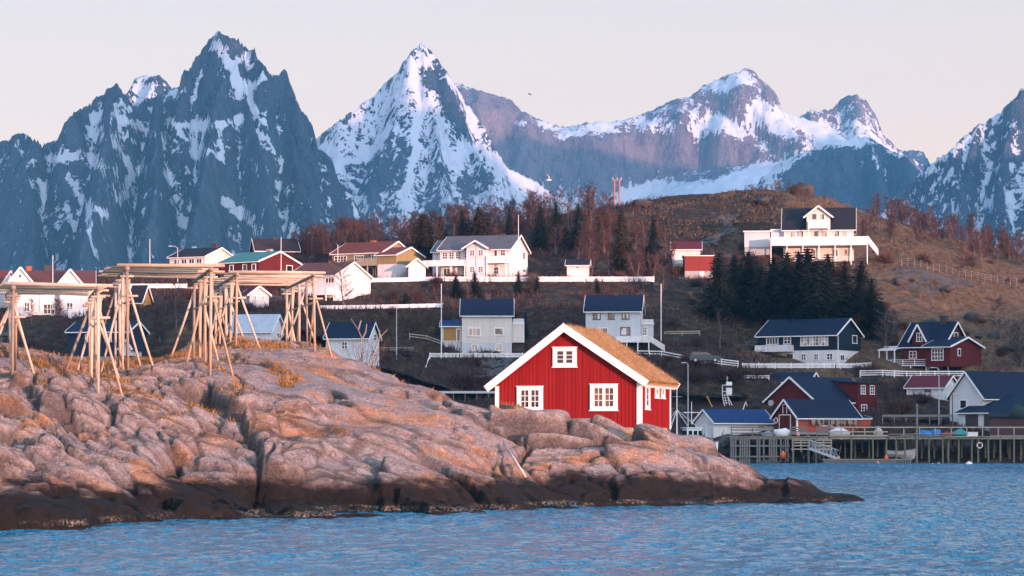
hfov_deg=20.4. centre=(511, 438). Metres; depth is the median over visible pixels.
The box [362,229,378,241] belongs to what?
birch tree
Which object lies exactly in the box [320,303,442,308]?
fence
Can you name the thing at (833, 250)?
window
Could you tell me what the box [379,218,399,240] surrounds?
birch tree
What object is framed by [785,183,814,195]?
boulder
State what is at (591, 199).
birch tree
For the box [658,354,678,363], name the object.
shrub
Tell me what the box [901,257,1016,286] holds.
wire fence
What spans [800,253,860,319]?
spruce tree
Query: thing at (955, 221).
birch tree
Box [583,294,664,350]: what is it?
pale house
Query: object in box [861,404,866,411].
window
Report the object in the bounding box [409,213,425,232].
birch tree
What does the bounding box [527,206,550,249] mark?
spruce tree
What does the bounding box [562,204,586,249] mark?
spruce tree
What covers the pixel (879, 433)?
tarp bundle
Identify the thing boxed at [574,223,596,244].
birch tree
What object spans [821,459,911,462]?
floating pontoon
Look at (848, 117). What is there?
mountain
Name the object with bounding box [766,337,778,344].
window
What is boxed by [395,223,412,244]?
birch tree
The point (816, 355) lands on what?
window
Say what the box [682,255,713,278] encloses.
red shed
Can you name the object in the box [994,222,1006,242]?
birch tree
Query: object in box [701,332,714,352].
birch tree
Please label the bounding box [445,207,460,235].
birch tree
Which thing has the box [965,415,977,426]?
garage door
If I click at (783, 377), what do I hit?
cottage
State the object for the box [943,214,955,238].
birch tree
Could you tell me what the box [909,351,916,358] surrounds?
window
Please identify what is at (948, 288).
boulder
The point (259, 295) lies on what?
cottage
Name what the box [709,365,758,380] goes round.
shrub
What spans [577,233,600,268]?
birch tree
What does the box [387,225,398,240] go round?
birch tree
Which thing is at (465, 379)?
shrub
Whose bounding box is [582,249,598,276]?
birch tree
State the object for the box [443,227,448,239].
spruce tree
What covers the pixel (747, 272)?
spruce tree
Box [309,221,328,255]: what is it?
birch tree
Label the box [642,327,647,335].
glazed door
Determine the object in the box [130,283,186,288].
fence
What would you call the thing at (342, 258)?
window
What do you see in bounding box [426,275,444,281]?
shrub
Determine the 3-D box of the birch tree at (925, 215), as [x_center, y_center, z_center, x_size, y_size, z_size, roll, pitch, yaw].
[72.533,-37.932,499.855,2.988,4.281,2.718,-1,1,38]
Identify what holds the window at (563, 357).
in the sod roofed house at (574, 371)
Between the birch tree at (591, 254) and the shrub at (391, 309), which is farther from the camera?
the birch tree at (591, 254)
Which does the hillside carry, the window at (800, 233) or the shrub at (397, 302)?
the shrub at (397, 302)
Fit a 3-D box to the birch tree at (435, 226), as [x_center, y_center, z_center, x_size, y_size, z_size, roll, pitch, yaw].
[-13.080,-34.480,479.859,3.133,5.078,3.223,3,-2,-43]
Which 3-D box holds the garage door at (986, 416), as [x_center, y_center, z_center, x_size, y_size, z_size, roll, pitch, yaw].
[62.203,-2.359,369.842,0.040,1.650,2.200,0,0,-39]
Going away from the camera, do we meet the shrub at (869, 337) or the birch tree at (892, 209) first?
the shrub at (869, 337)
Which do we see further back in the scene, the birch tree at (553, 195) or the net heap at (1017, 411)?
the birch tree at (553, 195)
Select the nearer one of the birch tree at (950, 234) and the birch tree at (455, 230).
the birch tree at (455, 230)
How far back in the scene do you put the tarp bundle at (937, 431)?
357.03 m
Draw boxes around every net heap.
[952,429,967,435]
[1009,404,1023,418]
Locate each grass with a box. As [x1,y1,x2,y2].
[0,334,522,433]
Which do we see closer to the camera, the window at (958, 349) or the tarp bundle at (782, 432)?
the tarp bundle at (782, 432)
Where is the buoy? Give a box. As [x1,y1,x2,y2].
[780,442,786,458]
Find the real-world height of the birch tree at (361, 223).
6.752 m
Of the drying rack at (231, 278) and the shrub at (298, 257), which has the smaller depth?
the drying rack at (231, 278)
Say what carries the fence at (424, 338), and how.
on the hillside
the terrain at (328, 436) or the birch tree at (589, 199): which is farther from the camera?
the birch tree at (589, 199)
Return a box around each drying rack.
[0,281,122,396]
[94,263,233,375]
[208,270,332,356]
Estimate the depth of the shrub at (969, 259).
465.66 m
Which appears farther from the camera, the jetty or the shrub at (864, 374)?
the shrub at (864, 374)
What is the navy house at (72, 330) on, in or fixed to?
on the hillside
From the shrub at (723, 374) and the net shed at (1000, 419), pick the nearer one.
the net shed at (1000, 419)
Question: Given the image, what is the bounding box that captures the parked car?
[688,352,720,362]
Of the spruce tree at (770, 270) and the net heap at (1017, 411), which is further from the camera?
the spruce tree at (770, 270)
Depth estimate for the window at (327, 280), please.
418.46 m
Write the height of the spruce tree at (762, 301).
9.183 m
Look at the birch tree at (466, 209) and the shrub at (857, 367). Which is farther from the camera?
the birch tree at (466, 209)
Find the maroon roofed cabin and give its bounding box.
[670,241,701,266]
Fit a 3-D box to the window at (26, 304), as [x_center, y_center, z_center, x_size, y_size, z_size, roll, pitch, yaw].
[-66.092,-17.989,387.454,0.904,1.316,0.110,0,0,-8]
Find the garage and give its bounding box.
[406,258,427,281]
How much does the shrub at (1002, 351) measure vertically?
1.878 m
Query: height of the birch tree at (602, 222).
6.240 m
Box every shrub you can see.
[129,302,139,310]
[182,289,198,299]
[241,300,258,310]
[290,255,303,260]
[380,289,398,298]
[384,344,423,355]
[386,306,397,312]
[390,298,402,303]
[407,287,426,299]
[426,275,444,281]
[435,298,456,307]
[443,370,492,386]
[444,268,462,279]
[468,355,483,363]
[478,372,496,384]
[514,308,523,315]
[522,273,540,282]
[523,284,540,292]
[560,273,572,279]
[578,288,602,298]
[611,270,629,279]
[643,266,657,276]
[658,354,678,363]
[665,319,676,323]
[666,264,683,274]
[676,364,711,378]
[677,350,694,360]
[687,297,698,302]
[688,275,706,287]
[688,335,703,344]
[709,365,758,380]
[738,366,784,379]
[754,254,768,263]
[850,364,861,370]
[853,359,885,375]
[863,333,875,338]
[863,367,880,376]
[870,251,896,261]
[877,399,924,412]
[882,299,893,306]
[887,338,900,350]
[898,320,908,329]
[911,252,931,260]
[914,392,933,401]
[924,258,934,263]
[960,254,976,261]
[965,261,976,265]
[995,346,1009,354]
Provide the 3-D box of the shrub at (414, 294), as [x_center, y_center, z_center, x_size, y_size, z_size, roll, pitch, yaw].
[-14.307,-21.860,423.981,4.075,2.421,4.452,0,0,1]
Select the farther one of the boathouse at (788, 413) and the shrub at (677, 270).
the shrub at (677, 270)
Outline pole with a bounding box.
[503,442,526,477]
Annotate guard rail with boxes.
[439,391,494,400]
[882,415,951,424]
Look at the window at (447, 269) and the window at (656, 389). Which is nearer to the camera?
the window at (656, 389)
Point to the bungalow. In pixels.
(215, 253)
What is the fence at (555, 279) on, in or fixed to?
on the hillside
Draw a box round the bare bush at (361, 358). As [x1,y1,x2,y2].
[343,319,390,367]
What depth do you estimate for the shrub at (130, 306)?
388.73 m
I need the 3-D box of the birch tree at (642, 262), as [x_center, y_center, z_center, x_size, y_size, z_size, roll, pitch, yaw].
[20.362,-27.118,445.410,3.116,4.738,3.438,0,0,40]
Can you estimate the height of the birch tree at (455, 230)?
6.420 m
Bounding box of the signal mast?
[706,376,731,406]
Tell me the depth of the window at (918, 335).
403.81 m
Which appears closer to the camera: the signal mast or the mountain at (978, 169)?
the signal mast
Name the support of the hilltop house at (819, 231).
on the hillside
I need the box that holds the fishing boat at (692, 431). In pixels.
[668,392,718,449]
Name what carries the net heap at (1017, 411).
on the jetty
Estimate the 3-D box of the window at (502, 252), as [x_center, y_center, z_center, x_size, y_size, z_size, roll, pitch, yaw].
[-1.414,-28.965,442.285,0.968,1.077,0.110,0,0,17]
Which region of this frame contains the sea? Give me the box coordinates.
[0,463,1023,575]
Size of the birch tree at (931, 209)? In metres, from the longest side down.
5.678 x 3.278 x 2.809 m
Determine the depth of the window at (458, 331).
402.82 m
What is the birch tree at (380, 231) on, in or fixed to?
on the hillside
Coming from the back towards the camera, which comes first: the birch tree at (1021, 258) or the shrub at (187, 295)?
the birch tree at (1021, 258)
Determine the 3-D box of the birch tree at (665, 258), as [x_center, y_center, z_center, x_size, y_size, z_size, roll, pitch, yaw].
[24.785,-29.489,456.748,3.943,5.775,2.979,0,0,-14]
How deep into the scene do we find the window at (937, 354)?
399.59 m
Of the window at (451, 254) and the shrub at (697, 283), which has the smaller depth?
the shrub at (697, 283)
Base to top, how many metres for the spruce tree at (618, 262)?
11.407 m
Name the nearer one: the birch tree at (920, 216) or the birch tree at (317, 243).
the birch tree at (317, 243)
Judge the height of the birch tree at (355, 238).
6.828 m
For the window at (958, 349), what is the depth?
400.57 m
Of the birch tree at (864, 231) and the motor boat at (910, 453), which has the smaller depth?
the motor boat at (910, 453)
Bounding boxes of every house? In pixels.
[0,270,11,307]
[9,265,95,316]
[65,321,149,359]
[217,249,301,275]
[227,314,285,339]
[249,237,300,257]
[280,261,373,300]
[323,319,381,368]
[329,240,425,279]
[422,233,530,276]
[439,294,524,355]
[484,322,679,431]
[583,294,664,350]
[743,205,877,265]
[754,318,864,368]
[878,316,985,374]
[903,375,956,399]
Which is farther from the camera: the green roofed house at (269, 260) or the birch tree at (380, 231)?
the birch tree at (380, 231)
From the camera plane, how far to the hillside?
416.71 m
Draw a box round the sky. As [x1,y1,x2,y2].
[0,0,1023,163]
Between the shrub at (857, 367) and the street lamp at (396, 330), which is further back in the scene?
the shrub at (857, 367)
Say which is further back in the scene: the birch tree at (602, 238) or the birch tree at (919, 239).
the birch tree at (919, 239)
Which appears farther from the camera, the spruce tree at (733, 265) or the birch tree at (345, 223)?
the birch tree at (345, 223)
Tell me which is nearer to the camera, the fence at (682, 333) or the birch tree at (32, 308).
the birch tree at (32, 308)
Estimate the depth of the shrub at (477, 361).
395.18 m
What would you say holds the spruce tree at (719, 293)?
on the hillside
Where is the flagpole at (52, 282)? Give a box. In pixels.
[52,255,52,309]
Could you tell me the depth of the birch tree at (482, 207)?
500.47 m
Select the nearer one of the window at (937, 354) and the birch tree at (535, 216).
the window at (937, 354)
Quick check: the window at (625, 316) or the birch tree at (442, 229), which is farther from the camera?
the birch tree at (442, 229)
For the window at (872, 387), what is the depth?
386.73 m
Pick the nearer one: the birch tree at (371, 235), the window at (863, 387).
the window at (863, 387)
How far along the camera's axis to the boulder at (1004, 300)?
439.29 m
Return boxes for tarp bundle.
[772,428,789,435]
[827,426,849,434]
[874,426,882,434]
[918,430,931,435]
[931,429,940,435]
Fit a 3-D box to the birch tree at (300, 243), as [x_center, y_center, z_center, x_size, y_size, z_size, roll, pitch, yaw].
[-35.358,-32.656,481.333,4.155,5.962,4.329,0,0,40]
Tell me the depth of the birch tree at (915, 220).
480.98 m
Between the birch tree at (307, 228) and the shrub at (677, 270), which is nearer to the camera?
the shrub at (677, 270)
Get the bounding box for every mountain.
[0,31,390,272]
[124,75,171,105]
[316,43,575,239]
[454,68,846,207]
[745,136,920,214]
[800,94,921,171]
[878,88,1023,254]
[902,150,929,170]
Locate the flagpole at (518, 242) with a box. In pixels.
[518,215,518,269]
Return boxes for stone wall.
[800,368,857,374]
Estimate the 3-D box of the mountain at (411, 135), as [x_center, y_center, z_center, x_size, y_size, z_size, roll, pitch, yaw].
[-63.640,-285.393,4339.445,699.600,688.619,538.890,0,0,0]
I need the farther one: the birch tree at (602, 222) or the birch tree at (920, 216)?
the birch tree at (920, 216)
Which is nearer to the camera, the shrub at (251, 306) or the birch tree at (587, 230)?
the shrub at (251, 306)
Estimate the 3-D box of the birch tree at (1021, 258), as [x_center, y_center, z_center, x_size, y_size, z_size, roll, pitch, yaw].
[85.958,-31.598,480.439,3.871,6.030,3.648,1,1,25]
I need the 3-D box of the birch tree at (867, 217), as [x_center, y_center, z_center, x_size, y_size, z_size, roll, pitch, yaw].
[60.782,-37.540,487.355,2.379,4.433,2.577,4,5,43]
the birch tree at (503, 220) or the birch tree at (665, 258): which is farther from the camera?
the birch tree at (503, 220)
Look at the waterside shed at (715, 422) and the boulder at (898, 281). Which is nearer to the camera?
the waterside shed at (715, 422)
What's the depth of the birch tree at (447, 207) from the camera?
491.83 m
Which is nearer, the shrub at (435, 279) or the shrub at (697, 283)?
the shrub at (435, 279)
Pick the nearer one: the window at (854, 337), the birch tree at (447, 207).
the window at (854, 337)
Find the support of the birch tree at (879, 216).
on the hillside
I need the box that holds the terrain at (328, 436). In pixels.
[0,335,865,529]
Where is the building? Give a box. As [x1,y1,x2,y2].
[680,401,746,415]
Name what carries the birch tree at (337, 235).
on the hillside
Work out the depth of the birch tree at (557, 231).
464.26 m
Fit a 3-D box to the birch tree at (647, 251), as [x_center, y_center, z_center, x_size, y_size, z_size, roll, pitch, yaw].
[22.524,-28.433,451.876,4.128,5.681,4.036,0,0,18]
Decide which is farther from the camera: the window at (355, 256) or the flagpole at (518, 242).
the window at (355, 256)
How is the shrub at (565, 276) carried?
on the hillside
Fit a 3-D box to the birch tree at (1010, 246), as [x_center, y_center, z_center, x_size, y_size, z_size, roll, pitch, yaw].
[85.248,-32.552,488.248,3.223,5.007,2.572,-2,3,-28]
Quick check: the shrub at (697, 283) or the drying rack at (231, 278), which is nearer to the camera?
the drying rack at (231, 278)
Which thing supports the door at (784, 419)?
in the boathouse at (788, 413)
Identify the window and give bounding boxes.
[23,302,29,311]
[43,304,54,313]
[66,302,72,311]
[181,259,186,263]
[188,258,194,263]
[196,258,201,263]
[242,264,246,270]
[251,264,255,270]
[286,265,292,270]
[325,277,333,283]
[334,256,346,261]
[341,341,347,349]
[354,255,363,261]
[442,252,447,258]
[443,268,449,275]
[449,252,453,258]
[455,252,460,258]
[456,329,460,341]
[467,327,480,336]
[469,250,474,255]
[469,266,474,272]
[471,344,477,350]
[478,250,483,255]
[478,266,482,272]
[493,267,498,273]
[494,327,503,334]
[495,343,502,350]
[500,250,505,255]
[516,386,543,409]
[552,347,577,367]
[589,384,618,410]
[593,313,600,319]
[608,313,614,319]
[620,327,630,335]
[621,313,629,319]
[645,387,650,409]
[655,388,659,398]
[661,388,665,398]
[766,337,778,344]
[783,337,790,343]
[790,231,795,237]
[798,231,803,237]
[800,336,828,345]
[800,354,805,360]
[811,213,816,219]
[813,231,818,237]
[814,353,818,359]
[819,213,824,219]
[820,231,827,237]
[826,353,832,359]
[832,249,837,256]
[834,231,839,235]
[840,354,844,360]
[842,231,847,235]
[842,249,849,256]
[852,335,857,343]
[861,385,865,393]
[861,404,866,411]
[870,385,874,394]
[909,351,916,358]
[916,333,922,341]
[931,348,943,360]
[957,348,960,355]
[959,400,966,408]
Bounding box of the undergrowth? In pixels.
[0,194,1023,439]
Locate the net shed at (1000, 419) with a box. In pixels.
[989,412,1023,435]
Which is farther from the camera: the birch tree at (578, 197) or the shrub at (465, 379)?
the birch tree at (578, 197)
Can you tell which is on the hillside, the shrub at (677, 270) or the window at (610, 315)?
the shrub at (677, 270)
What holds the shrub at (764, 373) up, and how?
on the hillside
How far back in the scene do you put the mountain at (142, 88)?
3921.26 m
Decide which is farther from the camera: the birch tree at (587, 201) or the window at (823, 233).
the birch tree at (587, 201)
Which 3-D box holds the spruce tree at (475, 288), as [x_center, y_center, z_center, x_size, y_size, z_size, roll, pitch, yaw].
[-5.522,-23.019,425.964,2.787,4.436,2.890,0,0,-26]
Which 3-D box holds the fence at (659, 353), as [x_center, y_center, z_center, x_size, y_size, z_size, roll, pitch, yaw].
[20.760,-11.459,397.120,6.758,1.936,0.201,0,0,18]
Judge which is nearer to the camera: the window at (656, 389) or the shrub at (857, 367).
the window at (656, 389)
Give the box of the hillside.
[0,189,1023,462]
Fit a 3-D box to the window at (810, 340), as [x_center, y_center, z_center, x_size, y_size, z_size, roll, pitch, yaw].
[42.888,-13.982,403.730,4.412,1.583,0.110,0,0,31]
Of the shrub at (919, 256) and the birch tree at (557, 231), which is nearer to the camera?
the shrub at (919, 256)
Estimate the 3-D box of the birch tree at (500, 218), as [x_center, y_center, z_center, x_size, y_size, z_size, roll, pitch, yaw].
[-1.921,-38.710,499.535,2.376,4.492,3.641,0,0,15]
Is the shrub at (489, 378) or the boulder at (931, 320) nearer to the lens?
the shrub at (489, 378)
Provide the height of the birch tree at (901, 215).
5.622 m
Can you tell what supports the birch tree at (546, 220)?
on the hillside
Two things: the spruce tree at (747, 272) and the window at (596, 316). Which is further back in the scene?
the spruce tree at (747, 272)
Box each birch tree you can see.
[24,298,35,323]
[52,298,66,319]
[151,309,167,341]
[164,281,185,326]
[289,229,309,256]
[296,224,320,253]
[302,229,316,257]
[304,234,319,256]
[305,235,320,257]
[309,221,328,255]
[309,227,323,256]
[312,232,331,259]
[313,226,334,253]
[315,231,332,260]
[327,235,337,257]
[327,257,361,309]
[328,224,341,246]
[334,215,347,234]
[334,215,349,246]
[336,226,348,243]
[336,226,348,245]
[338,227,348,243]
[339,219,351,241]
[341,219,357,242]
[346,225,361,242]
[349,221,366,242]
[351,219,368,236]
[355,220,369,241]
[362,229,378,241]
[364,211,381,231]
[365,226,376,240]
[371,212,385,237]
[372,222,383,241]
[375,230,386,241]
[376,221,387,240]
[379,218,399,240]
[384,214,395,239]
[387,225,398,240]
[394,226,409,246]
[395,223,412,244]
[400,221,416,247]
[406,211,420,232]
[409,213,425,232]
[427,208,442,236]
[429,220,441,244]
[432,213,448,238]
[433,215,446,239]
[441,204,454,233]
[443,205,461,235]
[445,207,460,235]
[448,220,458,235]
[452,214,466,233]
[457,199,471,220]
[459,204,473,226]
[461,206,475,226]
[463,281,472,297]
[476,202,488,218]
[479,203,494,224]
[484,222,503,234]
[485,196,496,221]
[486,206,501,229]
[491,220,504,234]
[496,207,504,224]
[499,197,515,219]
[500,216,516,234]
[501,210,520,233]
[506,204,531,234]
[512,216,524,233]
[523,188,537,223]
[528,211,538,236]
[530,206,546,229]
[532,193,547,216]
[532,198,540,215]
[535,206,552,233]
[544,190,551,216]
[544,191,561,212]
[546,223,567,254]
[547,197,561,218]
[556,187,568,214]
[561,201,573,227]
[567,193,575,218]
[571,244,584,259]
[572,187,586,210]
[573,219,596,254]
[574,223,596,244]
[577,189,589,212]
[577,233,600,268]
[580,199,590,217]
[580,241,591,259]
[582,182,598,205]
[582,186,597,218]
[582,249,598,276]
[583,191,595,207]
[583,243,600,278]
[588,195,598,211]
[591,190,614,220]
[594,209,610,232]
[594,230,610,251]
[598,212,615,241]
[598,227,611,254]
[601,203,617,221]
[602,254,613,275]
[604,210,617,239]
[621,250,647,276]
[623,217,643,249]
[624,253,633,272]
[630,247,646,279]
[631,253,647,276]
[637,216,648,244]
[638,228,650,255]
[642,245,664,266]
[646,251,660,277]
[648,217,661,240]
[650,249,667,276]
[652,264,670,293]
[655,225,671,244]
[658,238,676,269]
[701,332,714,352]
[710,308,729,349]
[764,353,771,365]
[774,179,783,191]
[790,183,800,195]
[857,218,868,235]
[860,209,872,229]
[865,192,880,219]
[867,214,876,238]
[870,198,880,217]
[872,309,904,354]
[873,204,885,229]
[882,199,896,221]
[883,197,900,222]
[884,212,900,242]
[892,197,908,224]
[896,197,914,223]
[903,205,918,227]
[904,205,920,225]
[907,215,918,241]
[911,223,926,244]
[917,210,924,227]
[917,218,925,238]
[920,213,929,230]
[923,213,942,242]
[924,205,935,230]
[924,278,939,311]
[936,220,948,239]
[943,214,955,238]
[944,224,953,242]
[948,212,963,237]
[948,220,960,248]
[952,241,974,276]
[958,225,966,240]
[963,227,970,243]
[964,226,984,248]
[965,213,978,239]
[967,230,983,255]
[973,232,989,260]
[976,243,985,259]
[981,233,995,257]
[981,234,996,253]
[984,296,1011,338]
[990,237,1005,263]
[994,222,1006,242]
[994,228,1005,247]
[997,232,1007,253]
[998,232,1010,259]
[1001,316,1023,367]
[1003,237,1015,259]
[1009,237,1023,264]
[1011,230,1023,250]
[1012,238,1022,259]
[1014,242,1022,259]
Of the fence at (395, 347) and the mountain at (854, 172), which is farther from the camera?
the mountain at (854, 172)
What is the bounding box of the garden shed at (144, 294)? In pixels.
[130,285,154,307]
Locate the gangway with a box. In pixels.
[808,440,837,458]
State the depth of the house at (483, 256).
444.13 m
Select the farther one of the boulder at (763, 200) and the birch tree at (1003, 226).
the birch tree at (1003, 226)
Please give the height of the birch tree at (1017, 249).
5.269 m
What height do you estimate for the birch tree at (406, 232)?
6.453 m
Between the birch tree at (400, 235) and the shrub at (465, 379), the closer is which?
the shrub at (465, 379)
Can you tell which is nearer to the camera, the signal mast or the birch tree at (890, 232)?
the signal mast
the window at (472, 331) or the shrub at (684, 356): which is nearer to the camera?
the shrub at (684, 356)
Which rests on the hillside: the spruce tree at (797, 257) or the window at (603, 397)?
the spruce tree at (797, 257)
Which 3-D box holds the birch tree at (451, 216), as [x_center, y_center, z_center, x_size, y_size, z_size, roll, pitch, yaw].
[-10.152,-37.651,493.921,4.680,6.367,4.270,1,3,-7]
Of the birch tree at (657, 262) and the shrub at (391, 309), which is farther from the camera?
the birch tree at (657, 262)
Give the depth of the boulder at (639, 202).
499.01 m
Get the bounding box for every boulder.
[632,199,652,206]
[754,196,770,204]
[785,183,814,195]
[892,277,909,285]
[923,319,939,321]
[939,285,954,292]
[964,312,987,322]
[988,332,1003,337]
[996,297,1008,303]
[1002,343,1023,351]
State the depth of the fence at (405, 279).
433.99 m
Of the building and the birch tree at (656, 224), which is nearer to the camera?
the building
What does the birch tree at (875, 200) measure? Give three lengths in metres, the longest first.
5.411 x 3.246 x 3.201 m
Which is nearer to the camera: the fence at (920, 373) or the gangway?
the gangway
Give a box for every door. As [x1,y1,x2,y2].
[368,268,372,275]
[413,269,421,276]
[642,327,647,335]
[702,425,705,436]
[780,415,789,429]
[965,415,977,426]
[984,414,989,426]
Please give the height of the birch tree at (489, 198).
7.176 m
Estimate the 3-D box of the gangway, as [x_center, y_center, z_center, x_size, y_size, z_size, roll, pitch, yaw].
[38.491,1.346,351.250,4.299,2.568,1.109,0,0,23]
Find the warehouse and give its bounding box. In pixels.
[762,376,879,411]
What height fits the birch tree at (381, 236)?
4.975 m
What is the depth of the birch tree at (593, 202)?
495.18 m
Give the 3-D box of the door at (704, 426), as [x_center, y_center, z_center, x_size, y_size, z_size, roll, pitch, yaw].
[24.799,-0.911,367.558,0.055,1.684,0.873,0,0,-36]
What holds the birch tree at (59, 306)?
on the hillside
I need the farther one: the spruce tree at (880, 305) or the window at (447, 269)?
the window at (447, 269)
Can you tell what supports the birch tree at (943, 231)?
on the hillside
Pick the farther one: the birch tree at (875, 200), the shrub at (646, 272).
the birch tree at (875, 200)
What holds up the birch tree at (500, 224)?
on the hillside
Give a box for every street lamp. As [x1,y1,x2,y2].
[389,306,396,359]
[681,362,688,426]
[930,367,939,424]
[952,393,962,441]
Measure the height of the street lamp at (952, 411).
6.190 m
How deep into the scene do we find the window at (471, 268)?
442.41 m
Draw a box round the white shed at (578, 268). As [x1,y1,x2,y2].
[565,259,590,279]
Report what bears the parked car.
on the hillside
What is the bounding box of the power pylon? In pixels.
[612,177,621,207]
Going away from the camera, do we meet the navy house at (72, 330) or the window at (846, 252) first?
the navy house at (72, 330)
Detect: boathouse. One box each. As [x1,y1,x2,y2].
[770,399,871,433]
[945,371,1023,430]
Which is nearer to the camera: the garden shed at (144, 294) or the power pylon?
the garden shed at (144, 294)
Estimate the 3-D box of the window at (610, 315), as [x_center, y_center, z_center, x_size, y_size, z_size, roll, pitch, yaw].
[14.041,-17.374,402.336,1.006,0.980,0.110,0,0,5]
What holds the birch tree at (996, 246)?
on the hillside
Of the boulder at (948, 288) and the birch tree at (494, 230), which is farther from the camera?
the birch tree at (494, 230)
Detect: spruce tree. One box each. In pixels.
[399,294,410,308]
[405,213,441,260]
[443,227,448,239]
[448,275,463,297]
[456,211,468,235]
[460,207,497,235]
[466,271,484,297]
[504,206,515,234]
[513,270,525,292]
[524,312,529,338]
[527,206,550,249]
[533,276,541,293]
[544,201,571,247]
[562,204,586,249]
[593,278,601,293]
[604,208,634,272]
[642,216,663,273]
[692,252,746,319]
[724,250,772,306]
[724,254,741,291]
[729,266,785,321]
[746,251,804,320]
[755,256,779,304]
[769,249,843,319]
[771,250,802,317]
[783,258,846,319]
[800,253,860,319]
[834,261,865,316]
[847,260,886,313]
[855,278,897,331]
[865,301,899,338]
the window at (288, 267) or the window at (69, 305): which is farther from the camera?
the window at (288, 267)
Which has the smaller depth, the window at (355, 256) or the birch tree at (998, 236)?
the window at (355, 256)
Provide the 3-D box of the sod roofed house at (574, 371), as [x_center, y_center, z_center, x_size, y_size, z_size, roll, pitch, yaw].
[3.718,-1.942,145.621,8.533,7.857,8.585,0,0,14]
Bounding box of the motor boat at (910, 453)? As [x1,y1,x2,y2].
[883,447,915,458]
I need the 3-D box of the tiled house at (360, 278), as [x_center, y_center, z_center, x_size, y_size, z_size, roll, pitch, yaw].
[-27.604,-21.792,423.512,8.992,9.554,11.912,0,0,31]
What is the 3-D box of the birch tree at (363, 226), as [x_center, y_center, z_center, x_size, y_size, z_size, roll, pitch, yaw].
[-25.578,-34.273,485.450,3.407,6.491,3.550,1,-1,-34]
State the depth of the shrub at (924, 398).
386.54 m
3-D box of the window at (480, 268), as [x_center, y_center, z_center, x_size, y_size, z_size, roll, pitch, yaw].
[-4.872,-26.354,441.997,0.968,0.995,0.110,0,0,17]
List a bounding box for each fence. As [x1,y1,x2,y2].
[68,314,84,317]
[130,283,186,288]
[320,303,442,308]
[371,276,443,282]
[379,347,412,354]
[409,333,440,343]
[429,353,522,357]
[445,276,653,281]
[637,350,681,357]
[664,330,699,335]
[705,359,738,365]
[742,362,870,368]
[744,375,768,377]
[860,370,963,376]
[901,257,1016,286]
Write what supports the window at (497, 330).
in the square house at (488, 323)
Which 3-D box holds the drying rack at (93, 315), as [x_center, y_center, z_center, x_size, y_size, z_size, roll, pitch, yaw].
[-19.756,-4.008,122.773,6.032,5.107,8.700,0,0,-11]
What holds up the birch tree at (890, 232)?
on the hillside
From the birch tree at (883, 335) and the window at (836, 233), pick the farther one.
the window at (836, 233)
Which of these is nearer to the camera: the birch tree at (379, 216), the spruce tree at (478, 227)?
the spruce tree at (478, 227)
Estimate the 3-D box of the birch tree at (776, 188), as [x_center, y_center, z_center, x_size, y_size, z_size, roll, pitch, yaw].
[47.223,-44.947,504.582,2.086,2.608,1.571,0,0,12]
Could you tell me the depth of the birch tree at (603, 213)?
473.33 m
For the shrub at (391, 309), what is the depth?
407.00 m
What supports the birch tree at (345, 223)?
on the hillside
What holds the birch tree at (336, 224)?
on the hillside
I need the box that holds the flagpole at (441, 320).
[441,284,441,357]
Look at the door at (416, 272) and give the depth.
441.87 m
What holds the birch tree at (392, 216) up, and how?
on the hillside
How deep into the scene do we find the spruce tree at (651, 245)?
449.75 m
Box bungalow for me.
[167,243,232,263]
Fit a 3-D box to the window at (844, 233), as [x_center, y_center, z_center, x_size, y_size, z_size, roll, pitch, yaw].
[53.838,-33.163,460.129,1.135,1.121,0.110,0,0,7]
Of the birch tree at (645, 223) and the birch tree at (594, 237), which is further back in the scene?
the birch tree at (645, 223)
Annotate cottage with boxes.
[238,286,271,306]
[769,372,818,382]
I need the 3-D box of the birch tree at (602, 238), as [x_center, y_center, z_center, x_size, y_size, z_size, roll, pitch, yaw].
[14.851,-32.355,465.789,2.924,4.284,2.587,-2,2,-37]
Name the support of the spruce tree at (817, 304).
on the hillside
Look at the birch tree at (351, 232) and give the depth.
471.81 m
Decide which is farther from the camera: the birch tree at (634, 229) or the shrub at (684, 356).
the birch tree at (634, 229)
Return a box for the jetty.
[724,404,1023,462]
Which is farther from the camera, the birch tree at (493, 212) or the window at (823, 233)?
the birch tree at (493, 212)
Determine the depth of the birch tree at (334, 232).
491.19 m
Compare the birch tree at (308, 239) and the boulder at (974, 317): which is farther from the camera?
the birch tree at (308, 239)
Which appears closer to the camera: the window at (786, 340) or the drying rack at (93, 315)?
the drying rack at (93, 315)
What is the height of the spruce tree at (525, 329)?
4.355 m
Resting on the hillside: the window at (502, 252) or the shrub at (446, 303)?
the shrub at (446, 303)
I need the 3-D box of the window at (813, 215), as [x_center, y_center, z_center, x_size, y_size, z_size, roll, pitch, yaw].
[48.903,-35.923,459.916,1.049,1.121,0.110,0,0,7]
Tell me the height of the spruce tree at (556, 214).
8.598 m
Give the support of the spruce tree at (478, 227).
on the hillside
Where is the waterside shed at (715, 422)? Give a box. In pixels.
[692,409,774,437]
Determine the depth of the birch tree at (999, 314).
419.62 m
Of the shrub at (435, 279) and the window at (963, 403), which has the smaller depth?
the window at (963, 403)

